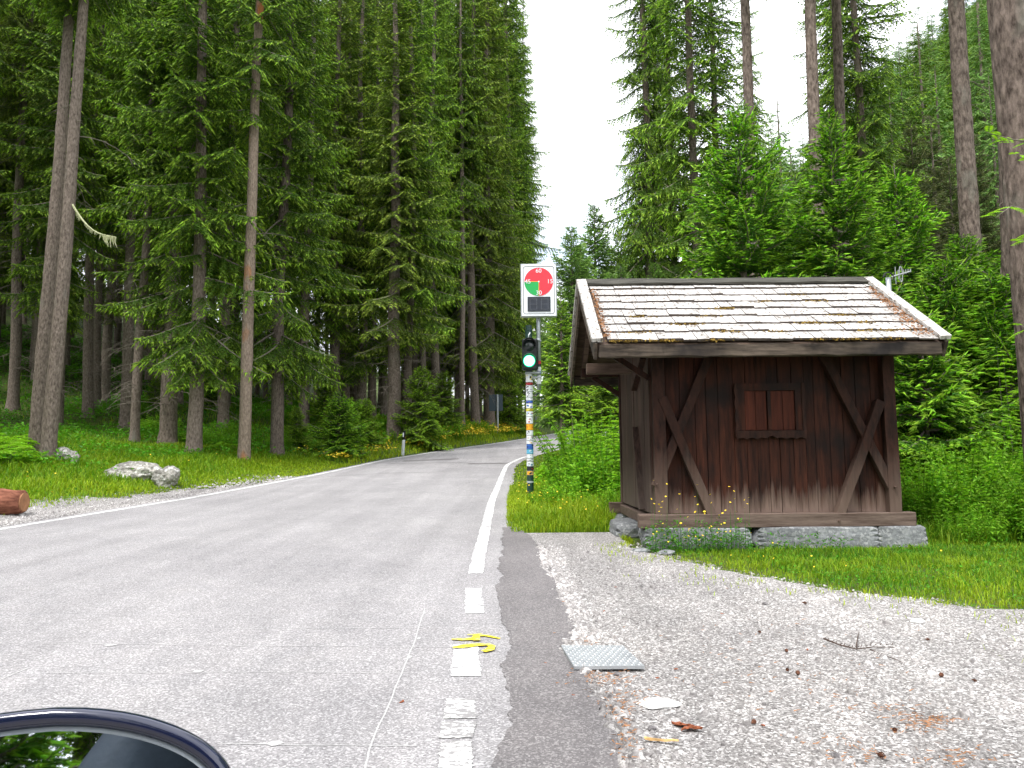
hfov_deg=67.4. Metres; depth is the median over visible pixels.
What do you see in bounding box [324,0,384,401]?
spruce tree
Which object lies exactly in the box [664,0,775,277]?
spruce tree
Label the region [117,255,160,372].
spruce tree
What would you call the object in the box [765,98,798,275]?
spruce tree
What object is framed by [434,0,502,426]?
spruce tree
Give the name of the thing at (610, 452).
rowan sapling
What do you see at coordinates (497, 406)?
road sign
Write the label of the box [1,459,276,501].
clover
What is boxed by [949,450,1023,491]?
leafy plant
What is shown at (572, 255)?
young conifer
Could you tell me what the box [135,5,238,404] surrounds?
spruce tree
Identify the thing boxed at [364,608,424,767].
road joint
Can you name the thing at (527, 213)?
spruce tree
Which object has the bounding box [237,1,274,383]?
spruce tree
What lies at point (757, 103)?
spruce tree
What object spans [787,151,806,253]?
spruce tree
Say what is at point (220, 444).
undergrowth bush
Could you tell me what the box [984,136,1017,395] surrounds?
larch tree
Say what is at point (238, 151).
spruce tree
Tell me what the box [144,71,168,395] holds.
spruce tree
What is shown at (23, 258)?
spruce tree
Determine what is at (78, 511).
gravel
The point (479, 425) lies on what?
leafy plant
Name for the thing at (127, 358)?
spruce tree
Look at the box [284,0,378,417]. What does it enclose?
spruce tree
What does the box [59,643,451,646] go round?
road joint
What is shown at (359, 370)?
spruce tree
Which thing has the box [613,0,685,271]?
spruce tree
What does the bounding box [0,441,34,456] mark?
fern
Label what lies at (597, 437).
rowan sapling
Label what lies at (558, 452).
leafy plant
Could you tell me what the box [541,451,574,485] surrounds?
leafy plant
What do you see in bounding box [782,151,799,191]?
spruce tree
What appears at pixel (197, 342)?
spruce tree
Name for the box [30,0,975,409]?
sky
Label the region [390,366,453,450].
young spruce
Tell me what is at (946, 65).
spruce tree
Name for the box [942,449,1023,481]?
leafy plant
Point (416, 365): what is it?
spruce tree
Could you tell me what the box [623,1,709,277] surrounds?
spruce tree
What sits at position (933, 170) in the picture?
young conifer
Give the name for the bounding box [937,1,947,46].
spruce tree
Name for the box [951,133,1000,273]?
young conifer
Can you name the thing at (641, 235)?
spruce tree
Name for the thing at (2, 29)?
spruce tree
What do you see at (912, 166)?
young conifer
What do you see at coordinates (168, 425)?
spruce tree
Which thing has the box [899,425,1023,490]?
leafy plant
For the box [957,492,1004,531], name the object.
leafy plant
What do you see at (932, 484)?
leafy plant
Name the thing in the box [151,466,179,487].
boulder
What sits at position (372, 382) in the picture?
spruce tree
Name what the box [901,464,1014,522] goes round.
leafy plant
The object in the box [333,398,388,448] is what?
young spruce
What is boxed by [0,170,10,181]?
spruce tree
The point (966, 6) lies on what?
spruce tree
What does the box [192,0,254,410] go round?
spruce tree
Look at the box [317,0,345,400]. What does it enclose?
spruce tree
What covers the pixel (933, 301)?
young spruce
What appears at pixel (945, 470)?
leafy plant
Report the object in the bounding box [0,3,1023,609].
ground
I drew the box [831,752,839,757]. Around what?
dark stone
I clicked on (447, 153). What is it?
spruce tree
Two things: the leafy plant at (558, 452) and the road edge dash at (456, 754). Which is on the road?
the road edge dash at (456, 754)
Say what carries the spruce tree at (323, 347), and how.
on the ground at (462, 445)
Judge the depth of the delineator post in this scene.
35.89 m
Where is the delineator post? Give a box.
[401,430,405,455]
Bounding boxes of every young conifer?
[522,226,611,433]
[533,242,609,429]
[535,203,623,432]
[537,268,605,428]
[570,261,616,437]
[578,272,618,433]
[599,229,638,275]
[603,263,630,427]
[616,223,654,277]
[646,262,664,277]
[667,263,680,277]
[874,139,930,294]
[884,120,956,285]
[911,116,959,281]
[926,155,986,270]
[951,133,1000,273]
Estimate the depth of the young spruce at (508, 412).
60.74 m
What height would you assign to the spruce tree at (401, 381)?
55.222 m
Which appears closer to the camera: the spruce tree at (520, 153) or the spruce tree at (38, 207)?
the spruce tree at (38, 207)
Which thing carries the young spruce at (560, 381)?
on the ground at (462, 445)
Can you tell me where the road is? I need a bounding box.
[0,430,605,767]
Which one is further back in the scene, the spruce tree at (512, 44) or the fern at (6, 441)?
the spruce tree at (512, 44)
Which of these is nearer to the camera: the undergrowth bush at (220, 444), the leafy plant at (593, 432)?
the leafy plant at (593, 432)
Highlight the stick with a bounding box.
[644,736,678,741]
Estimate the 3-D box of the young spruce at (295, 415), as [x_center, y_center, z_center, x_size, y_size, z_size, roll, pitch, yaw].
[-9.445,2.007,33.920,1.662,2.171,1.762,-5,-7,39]
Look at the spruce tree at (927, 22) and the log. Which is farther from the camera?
the spruce tree at (927, 22)
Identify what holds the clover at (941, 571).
on the ground at (462, 445)
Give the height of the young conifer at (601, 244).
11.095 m
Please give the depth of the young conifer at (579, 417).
27.73 m
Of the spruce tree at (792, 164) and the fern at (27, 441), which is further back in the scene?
the spruce tree at (792, 164)
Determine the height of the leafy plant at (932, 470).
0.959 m
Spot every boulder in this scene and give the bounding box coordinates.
[56,447,79,461]
[104,461,161,480]
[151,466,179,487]
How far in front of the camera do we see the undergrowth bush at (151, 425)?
33.15 m
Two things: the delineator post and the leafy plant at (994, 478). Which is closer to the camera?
the leafy plant at (994, 478)
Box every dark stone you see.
[647,725,655,730]
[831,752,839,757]
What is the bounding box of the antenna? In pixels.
[883,266,910,290]
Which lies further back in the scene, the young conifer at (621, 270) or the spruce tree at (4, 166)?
the spruce tree at (4, 166)
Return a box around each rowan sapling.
[560,399,619,469]
[594,426,619,479]
[986,347,1021,454]
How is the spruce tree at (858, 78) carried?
on the ground at (462, 445)
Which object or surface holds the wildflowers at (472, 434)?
on the ground at (462, 445)
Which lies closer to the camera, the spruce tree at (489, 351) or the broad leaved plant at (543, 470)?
the broad leaved plant at (543, 470)
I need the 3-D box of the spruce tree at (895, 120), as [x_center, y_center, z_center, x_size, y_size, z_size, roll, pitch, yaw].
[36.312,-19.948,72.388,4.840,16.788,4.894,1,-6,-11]
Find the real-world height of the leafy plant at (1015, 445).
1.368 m
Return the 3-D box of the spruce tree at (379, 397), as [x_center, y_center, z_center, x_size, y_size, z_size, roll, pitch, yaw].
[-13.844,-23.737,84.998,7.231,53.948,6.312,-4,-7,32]
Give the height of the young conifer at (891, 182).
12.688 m
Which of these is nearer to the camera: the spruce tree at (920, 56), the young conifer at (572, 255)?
the young conifer at (572, 255)
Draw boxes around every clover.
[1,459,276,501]
[511,517,1023,608]
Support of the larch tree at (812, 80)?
on the ground at (462, 445)
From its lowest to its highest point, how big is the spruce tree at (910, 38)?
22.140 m
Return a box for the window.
[733,383,806,439]
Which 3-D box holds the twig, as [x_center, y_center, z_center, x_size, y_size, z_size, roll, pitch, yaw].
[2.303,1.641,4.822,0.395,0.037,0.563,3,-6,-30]
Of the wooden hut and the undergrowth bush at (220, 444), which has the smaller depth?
the wooden hut
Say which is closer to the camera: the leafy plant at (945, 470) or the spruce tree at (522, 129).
the leafy plant at (945, 470)
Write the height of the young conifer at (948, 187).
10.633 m
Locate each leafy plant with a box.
[382,428,405,439]
[440,422,463,436]
[458,421,473,432]
[469,421,489,429]
[495,425,513,433]
[528,487,567,505]
[533,409,619,483]
[537,478,597,499]
[539,413,619,473]
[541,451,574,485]
[541,474,605,492]
[545,423,619,482]
[546,474,619,503]
[548,429,620,491]
[551,415,618,452]
[551,445,616,486]
[556,411,618,447]
[563,432,620,497]
[578,485,620,506]
[593,495,620,508]
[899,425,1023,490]
[899,428,987,480]
[899,447,968,524]
[900,432,1023,512]
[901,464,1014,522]
[901,467,990,511]
[902,451,967,496]
[902,483,969,529]
[905,432,1023,486]
[910,496,985,517]
[926,515,989,542]
[927,462,1006,516]
[929,496,1001,544]
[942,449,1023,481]
[948,460,1023,511]
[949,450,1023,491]
[956,433,1011,462]
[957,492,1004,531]
[962,453,1017,512]
[966,404,1021,457]
[966,494,1023,543]
[970,472,1023,536]
[975,472,1023,523]
[978,404,1020,452]
[982,485,1023,523]
[1003,486,1023,540]
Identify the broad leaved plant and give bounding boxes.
[534,471,548,480]
[536,465,548,476]
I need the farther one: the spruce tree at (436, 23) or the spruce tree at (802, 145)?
the spruce tree at (802, 145)
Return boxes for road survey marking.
[452,633,498,651]
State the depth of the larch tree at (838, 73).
25.98 m
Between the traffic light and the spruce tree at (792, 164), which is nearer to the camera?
the traffic light
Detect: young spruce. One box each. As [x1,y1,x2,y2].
[142,377,160,411]
[203,372,217,408]
[284,406,317,449]
[294,390,374,459]
[305,379,341,430]
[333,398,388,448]
[355,398,385,449]
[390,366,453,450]
[426,371,470,435]
[495,370,539,433]
[533,296,597,457]
[569,386,618,442]
[613,101,829,475]
[771,108,981,461]
[773,198,831,276]
[851,165,1014,414]
[872,271,991,464]
[894,306,1019,478]
[899,252,1021,450]
[908,263,1021,463]
[918,233,1017,392]
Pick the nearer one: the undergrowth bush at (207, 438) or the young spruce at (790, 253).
the young spruce at (790, 253)
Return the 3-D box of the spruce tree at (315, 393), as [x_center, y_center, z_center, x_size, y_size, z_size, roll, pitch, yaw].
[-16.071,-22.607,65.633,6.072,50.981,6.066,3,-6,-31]
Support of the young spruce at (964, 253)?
on the ground at (462, 445)
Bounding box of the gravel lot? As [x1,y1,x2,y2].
[527,532,1023,767]
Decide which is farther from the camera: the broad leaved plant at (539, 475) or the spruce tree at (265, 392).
the spruce tree at (265, 392)
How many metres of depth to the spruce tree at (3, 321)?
62.60 m
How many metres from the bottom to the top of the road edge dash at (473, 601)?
0.026 m
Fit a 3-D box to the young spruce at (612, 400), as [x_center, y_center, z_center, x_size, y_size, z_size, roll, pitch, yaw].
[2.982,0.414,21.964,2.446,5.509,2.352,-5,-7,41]
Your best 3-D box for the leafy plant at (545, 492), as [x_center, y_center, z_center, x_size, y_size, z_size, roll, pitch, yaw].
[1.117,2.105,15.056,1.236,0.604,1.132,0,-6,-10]
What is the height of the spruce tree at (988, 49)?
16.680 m
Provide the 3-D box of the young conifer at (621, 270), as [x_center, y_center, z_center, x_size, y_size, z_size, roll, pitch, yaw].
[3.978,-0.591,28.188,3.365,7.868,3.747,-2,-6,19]
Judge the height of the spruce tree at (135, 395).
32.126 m
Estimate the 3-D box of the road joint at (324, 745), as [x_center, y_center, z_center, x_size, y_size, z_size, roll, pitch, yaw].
[-0.851,1.570,3.342,0.881,0.001,0.018,-1,-6,3]
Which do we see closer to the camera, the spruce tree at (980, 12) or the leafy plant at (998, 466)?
the leafy plant at (998, 466)
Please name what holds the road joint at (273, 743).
on the road
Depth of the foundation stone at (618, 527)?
10.33 m
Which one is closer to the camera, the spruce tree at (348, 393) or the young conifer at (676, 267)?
the young conifer at (676, 267)
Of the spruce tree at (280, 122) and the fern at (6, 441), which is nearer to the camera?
the fern at (6, 441)
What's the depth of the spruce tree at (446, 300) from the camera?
70.26 m
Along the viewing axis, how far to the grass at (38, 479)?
12.69 m
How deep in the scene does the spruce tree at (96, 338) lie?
41.32 m
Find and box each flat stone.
[631,547,650,552]
[658,549,674,554]
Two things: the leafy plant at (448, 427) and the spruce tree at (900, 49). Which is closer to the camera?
the leafy plant at (448, 427)
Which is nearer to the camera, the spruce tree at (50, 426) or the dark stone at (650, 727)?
the dark stone at (650, 727)
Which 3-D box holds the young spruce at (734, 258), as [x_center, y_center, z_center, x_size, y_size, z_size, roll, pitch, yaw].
[5.089,-1.619,16.828,5.941,9.503,6.494,1,-6,-17]
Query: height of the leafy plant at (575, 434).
2.029 m
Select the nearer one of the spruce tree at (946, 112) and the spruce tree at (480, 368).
the spruce tree at (946, 112)
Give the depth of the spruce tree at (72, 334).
68.18 m
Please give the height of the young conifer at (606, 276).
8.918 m
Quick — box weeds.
[639,516,853,552]
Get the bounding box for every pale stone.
[636,697,680,708]
[910,618,924,622]
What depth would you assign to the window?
9.56 m
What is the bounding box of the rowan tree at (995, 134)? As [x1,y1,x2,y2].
[981,125,1023,339]
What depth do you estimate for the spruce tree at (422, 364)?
55.31 m
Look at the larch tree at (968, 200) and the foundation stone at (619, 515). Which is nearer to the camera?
the foundation stone at (619, 515)
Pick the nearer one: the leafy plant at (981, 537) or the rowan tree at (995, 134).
the rowan tree at (995, 134)
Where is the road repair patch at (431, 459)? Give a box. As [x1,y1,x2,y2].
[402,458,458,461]
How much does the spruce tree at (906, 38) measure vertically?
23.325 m
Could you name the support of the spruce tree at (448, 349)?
on the ground at (462, 445)
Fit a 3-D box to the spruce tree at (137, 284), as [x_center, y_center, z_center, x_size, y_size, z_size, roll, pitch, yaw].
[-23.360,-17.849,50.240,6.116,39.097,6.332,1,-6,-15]
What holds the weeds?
on the ground at (462, 445)
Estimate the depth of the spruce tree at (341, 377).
61.23 m
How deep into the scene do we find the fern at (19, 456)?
20.28 m
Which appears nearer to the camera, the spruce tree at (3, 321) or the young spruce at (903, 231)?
the young spruce at (903, 231)
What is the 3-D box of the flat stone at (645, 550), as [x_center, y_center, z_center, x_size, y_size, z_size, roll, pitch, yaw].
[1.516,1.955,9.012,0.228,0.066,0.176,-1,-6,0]
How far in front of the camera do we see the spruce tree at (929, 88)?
85.32 m
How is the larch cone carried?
on the gravel lot
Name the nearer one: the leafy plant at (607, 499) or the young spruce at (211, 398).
the leafy plant at (607, 499)
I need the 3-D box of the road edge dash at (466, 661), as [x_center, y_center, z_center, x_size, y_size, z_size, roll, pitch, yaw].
[-0.277,1.660,4.633,0.182,0.015,0.670,0,-6,-3]
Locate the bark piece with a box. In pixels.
[671,721,702,730]
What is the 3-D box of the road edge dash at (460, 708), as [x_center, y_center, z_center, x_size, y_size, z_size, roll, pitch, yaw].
[-0.251,1.596,3.785,0.175,0.006,0.280,-1,-6,0]
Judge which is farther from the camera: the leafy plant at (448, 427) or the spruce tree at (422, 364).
the spruce tree at (422, 364)
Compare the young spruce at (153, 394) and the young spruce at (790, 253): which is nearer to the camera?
the young spruce at (790, 253)
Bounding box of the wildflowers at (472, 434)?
[257,416,525,463]
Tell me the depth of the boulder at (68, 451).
21.76 m
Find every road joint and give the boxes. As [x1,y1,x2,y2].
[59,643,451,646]
[75,672,406,672]
[218,743,416,745]
[267,741,283,745]
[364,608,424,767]
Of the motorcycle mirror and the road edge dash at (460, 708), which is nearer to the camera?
the motorcycle mirror
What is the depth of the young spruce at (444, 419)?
47.86 m
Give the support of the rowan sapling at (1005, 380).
on the ground at (462, 445)
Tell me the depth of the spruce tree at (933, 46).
111.65 m
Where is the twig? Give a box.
[823,632,902,662]
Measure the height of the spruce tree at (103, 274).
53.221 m
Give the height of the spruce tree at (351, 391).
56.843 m
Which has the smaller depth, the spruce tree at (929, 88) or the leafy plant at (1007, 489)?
the leafy plant at (1007, 489)
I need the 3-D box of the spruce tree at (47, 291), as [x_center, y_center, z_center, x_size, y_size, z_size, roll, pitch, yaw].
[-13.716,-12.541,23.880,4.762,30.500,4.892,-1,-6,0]
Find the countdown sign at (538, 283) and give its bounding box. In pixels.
[520,264,556,389]
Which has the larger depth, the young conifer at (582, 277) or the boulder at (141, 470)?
the young conifer at (582, 277)
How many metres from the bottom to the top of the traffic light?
4.131 m
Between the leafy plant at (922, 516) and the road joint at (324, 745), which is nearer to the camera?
the road joint at (324, 745)
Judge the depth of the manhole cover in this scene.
4.57 m
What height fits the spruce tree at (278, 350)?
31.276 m
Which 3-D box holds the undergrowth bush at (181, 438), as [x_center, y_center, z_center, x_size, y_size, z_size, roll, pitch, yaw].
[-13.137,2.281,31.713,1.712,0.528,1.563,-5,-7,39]
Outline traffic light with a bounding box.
[522,325,540,493]
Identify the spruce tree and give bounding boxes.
[0,0,31,157]
[0,0,37,341]
[0,0,62,410]
[0,2,127,429]
[0,3,44,344]
[0,6,79,379]
[0,8,24,131]
[0,9,28,331]
[0,20,95,369]
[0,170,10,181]
[1,210,9,326]
[4,20,49,310]
[7,0,162,460]
[10,0,128,451]
[22,3,112,366]
[22,225,30,323]
[24,2,131,417]
[28,0,143,409]
[66,1,162,403]
[71,2,96,336]
[74,1,168,428]
[77,0,242,443]
[78,251,108,320]
[91,0,209,441]
[101,38,133,355]
[107,0,292,451]
[107,21,167,395]
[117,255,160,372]
[118,210,160,385]
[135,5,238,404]
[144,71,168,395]
[152,0,296,428]
[183,0,271,394]
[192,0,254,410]
[201,0,365,455]
[205,0,314,459]
[208,0,275,409]
[231,29,268,396]
[234,0,376,430]
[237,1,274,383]
[238,201,270,394]
[253,18,281,404]
[259,1,308,383]
[265,0,343,403]
[272,7,322,404]
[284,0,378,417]
[308,0,342,404]
[310,0,403,403]
[314,0,380,410]
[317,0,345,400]
[320,0,370,401]
[322,0,423,418]
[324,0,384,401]
[324,0,460,440]
[349,285,352,398]
[350,0,417,416]
[355,1,402,399]
[366,0,465,434]
[376,320,381,405]
[386,0,459,417]
[389,0,440,369]
[399,0,475,422]
[400,0,451,411]
[401,44,405,406]
[418,289,441,396]
[426,0,482,413]
[427,0,453,393]
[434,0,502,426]
[435,0,526,423]
[436,0,509,418]
[436,11,454,404]
[440,13,483,415]
[441,0,542,428]
[444,0,532,419]
[446,4,548,413]
[452,2,517,417]
[453,0,561,420]
[507,8,534,372]
[509,1,538,413]
[511,2,545,414]
[514,0,549,413]
[601,0,699,278]
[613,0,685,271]
[617,0,768,278]
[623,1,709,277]
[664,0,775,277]
[732,0,783,275]
[758,111,797,263]
[761,114,795,254]
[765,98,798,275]
[772,0,891,253]
[777,140,803,256]
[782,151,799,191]
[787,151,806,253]
[795,123,806,188]
[796,147,808,190]
[805,0,937,284]
[847,67,901,160]
[864,66,899,180]
[872,31,907,160]
[884,41,921,185]
[885,90,908,199]
[889,33,917,140]
[894,3,956,262]
[897,29,915,80]
[902,27,929,132]
[907,45,988,255]
[918,24,948,115]
[918,46,950,157]
[920,6,948,119]
[920,10,937,67]
[929,0,985,170]
[934,28,953,139]
[936,16,946,55]
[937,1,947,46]
[938,0,948,59]
[944,9,977,88]
[947,0,998,222]
[964,0,976,59]
[965,11,975,65]
[968,1,994,148]
[974,59,1000,264]
[977,0,994,99]
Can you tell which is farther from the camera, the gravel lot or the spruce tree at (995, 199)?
the spruce tree at (995, 199)
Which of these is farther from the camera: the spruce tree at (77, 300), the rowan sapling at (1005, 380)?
the spruce tree at (77, 300)
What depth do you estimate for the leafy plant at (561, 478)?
15.86 m
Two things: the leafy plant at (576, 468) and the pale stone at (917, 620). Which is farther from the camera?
the leafy plant at (576, 468)
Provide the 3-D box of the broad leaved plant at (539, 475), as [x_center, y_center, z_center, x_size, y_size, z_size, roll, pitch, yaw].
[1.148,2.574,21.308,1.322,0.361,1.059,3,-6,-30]
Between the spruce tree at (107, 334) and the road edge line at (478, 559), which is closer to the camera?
the road edge line at (478, 559)
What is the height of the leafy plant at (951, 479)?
0.963 m
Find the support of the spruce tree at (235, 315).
on the ground at (462, 445)
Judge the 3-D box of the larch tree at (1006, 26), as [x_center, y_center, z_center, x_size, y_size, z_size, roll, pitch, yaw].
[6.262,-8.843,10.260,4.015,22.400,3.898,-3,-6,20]
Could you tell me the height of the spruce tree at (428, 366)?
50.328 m
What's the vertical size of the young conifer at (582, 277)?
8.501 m
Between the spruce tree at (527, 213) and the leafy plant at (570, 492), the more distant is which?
the spruce tree at (527, 213)
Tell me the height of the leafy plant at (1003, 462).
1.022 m
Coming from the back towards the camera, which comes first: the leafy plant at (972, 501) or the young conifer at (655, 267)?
the young conifer at (655, 267)
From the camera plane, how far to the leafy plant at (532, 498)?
14.18 m
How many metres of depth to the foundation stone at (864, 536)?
9.28 m
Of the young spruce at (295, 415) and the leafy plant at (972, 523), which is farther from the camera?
the young spruce at (295, 415)
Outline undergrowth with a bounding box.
[0,324,453,470]
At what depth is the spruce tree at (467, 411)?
72.06 m
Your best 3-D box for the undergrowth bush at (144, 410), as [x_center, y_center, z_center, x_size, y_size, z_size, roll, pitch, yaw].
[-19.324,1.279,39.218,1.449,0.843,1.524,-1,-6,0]
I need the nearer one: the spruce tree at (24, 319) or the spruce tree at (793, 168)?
the spruce tree at (24, 319)
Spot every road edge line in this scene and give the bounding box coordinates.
[0,434,550,529]
[468,457,524,572]
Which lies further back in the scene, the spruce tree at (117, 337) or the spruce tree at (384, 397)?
the spruce tree at (117, 337)
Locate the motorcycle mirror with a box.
[0,707,230,767]
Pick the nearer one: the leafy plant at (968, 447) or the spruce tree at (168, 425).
the leafy plant at (968, 447)
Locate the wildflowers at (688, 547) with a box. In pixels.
[649,480,751,552]
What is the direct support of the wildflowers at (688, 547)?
on the ground at (462, 445)
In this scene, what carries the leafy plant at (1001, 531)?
on the ground at (462, 445)
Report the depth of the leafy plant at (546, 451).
18.15 m
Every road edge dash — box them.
[438,721,476,737]
[438,741,473,767]
[443,698,476,717]
[451,645,481,675]
[464,588,483,612]
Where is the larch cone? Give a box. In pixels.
[876,752,885,758]
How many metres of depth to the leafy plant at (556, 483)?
15.71 m
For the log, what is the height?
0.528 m
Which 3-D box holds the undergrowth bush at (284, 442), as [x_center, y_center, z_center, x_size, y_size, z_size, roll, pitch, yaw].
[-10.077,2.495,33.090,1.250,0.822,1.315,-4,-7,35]
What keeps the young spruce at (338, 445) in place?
on the ground at (462, 445)
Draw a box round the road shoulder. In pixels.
[0,481,272,526]
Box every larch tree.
[708,0,771,277]
[766,0,827,275]
[827,0,868,275]
[939,0,996,270]
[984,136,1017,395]
[987,0,1023,460]
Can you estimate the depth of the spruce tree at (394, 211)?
41.44 m
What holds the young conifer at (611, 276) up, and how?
on the ground at (462, 445)
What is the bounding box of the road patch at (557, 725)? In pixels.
[491,527,620,767]
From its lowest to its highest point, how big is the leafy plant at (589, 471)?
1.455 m
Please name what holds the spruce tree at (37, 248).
on the ground at (462, 445)
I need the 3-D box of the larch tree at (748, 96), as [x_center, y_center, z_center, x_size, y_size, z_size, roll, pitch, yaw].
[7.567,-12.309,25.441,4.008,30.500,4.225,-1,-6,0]
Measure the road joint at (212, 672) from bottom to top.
0.002 m
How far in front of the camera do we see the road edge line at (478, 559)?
10.70 m
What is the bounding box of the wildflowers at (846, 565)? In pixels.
[699,542,1017,595]
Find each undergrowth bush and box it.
[117,403,147,416]
[128,419,158,430]
[140,412,182,435]
[177,433,185,441]
[203,423,237,446]
[205,441,237,451]
[220,421,255,435]
[264,433,294,449]
[268,425,307,445]
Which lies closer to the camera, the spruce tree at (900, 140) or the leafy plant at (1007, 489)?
the leafy plant at (1007, 489)
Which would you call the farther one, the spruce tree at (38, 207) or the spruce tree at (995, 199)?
the spruce tree at (995, 199)
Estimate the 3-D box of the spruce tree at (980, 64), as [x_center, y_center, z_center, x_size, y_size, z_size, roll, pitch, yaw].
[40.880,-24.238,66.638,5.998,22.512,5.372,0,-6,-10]
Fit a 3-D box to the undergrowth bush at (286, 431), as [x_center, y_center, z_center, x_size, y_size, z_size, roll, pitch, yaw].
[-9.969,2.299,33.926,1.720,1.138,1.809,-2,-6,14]
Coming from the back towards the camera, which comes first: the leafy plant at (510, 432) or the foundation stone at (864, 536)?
the leafy plant at (510, 432)
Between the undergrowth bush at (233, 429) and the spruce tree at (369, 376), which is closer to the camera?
the undergrowth bush at (233, 429)
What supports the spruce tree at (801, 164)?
on the ground at (462, 445)
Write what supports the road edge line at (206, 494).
on the road
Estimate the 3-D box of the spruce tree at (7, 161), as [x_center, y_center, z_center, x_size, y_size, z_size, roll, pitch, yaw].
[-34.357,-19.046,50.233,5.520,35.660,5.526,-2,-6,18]
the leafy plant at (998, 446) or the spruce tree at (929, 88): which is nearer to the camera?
the leafy plant at (998, 446)
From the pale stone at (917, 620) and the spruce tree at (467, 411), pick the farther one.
the spruce tree at (467, 411)
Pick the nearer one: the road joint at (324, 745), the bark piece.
the road joint at (324, 745)
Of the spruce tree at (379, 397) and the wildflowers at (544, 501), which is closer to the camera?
the wildflowers at (544, 501)
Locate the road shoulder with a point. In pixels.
(86, 500)
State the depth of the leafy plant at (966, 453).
11.73 m
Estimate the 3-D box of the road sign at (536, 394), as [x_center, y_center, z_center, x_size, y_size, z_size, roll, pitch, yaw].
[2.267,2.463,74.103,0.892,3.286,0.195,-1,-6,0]
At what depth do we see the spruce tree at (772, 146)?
70.01 m
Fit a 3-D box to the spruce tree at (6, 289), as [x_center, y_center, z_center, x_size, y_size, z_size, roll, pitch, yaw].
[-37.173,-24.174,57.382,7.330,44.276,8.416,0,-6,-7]
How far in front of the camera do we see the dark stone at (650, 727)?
3.49 m
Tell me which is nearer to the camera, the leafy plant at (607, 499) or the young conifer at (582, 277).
the leafy plant at (607, 499)
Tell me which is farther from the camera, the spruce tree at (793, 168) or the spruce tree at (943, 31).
the spruce tree at (943, 31)
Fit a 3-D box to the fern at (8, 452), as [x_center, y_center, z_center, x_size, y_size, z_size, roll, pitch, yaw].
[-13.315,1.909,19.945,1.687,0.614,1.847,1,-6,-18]
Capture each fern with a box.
[0,433,27,444]
[0,437,39,450]
[0,438,11,448]
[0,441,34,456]
[0,446,38,463]
[0,451,55,463]
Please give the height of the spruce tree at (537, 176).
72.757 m
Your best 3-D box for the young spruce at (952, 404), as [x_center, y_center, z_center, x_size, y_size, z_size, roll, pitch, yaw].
[7.332,0.617,13.333,3.466,4.057,3.764,-1,-6,8]
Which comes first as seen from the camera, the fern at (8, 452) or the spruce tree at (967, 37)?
the fern at (8, 452)
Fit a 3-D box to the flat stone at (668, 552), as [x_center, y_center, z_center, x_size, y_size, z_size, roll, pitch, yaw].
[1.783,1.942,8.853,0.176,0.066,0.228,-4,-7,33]
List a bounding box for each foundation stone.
[609,518,638,537]
[613,513,653,517]
[638,528,752,548]
[750,526,879,547]
[876,525,927,546]
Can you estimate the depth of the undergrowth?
37.01 m
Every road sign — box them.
[489,394,502,431]
[533,393,539,423]
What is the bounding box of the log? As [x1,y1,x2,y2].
[0,488,29,514]
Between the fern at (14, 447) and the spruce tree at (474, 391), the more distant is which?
the spruce tree at (474, 391)
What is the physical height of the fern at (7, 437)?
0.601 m
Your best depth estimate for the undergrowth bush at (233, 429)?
35.44 m
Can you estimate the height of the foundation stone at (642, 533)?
0.280 m
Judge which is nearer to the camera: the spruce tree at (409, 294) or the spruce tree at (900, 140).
the spruce tree at (409, 294)
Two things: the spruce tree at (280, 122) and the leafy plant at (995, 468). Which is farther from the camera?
the spruce tree at (280, 122)
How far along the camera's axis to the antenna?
11.10 m
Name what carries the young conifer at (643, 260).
on the ground at (462, 445)
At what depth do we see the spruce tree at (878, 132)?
68.10 m
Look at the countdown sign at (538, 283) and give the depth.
17.08 m
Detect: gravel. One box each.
[0,474,293,525]
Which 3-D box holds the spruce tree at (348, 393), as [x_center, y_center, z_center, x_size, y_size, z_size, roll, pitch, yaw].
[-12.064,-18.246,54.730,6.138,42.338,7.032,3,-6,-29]
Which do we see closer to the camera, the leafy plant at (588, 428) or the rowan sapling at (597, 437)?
the rowan sapling at (597, 437)
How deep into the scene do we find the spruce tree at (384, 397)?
52.86 m
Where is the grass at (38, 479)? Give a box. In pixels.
[0,371,1023,660]
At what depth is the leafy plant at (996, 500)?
9.96 m
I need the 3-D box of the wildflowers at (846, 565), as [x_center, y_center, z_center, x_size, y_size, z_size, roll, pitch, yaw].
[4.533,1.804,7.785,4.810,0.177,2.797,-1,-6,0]
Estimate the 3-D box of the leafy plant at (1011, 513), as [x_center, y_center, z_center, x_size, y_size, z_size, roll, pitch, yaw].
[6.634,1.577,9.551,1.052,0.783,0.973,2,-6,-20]
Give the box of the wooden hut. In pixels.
[568,277,951,528]
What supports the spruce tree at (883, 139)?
on the ground at (462, 445)
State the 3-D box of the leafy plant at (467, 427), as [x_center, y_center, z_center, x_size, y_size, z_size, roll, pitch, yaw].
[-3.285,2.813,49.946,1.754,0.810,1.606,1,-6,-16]
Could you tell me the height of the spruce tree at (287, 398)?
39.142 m
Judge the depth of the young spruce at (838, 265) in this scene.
15.80 m
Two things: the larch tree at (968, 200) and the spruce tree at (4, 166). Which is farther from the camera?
the spruce tree at (4, 166)
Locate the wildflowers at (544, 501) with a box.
[518,476,609,520]
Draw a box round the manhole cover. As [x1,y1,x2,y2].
[561,645,644,669]

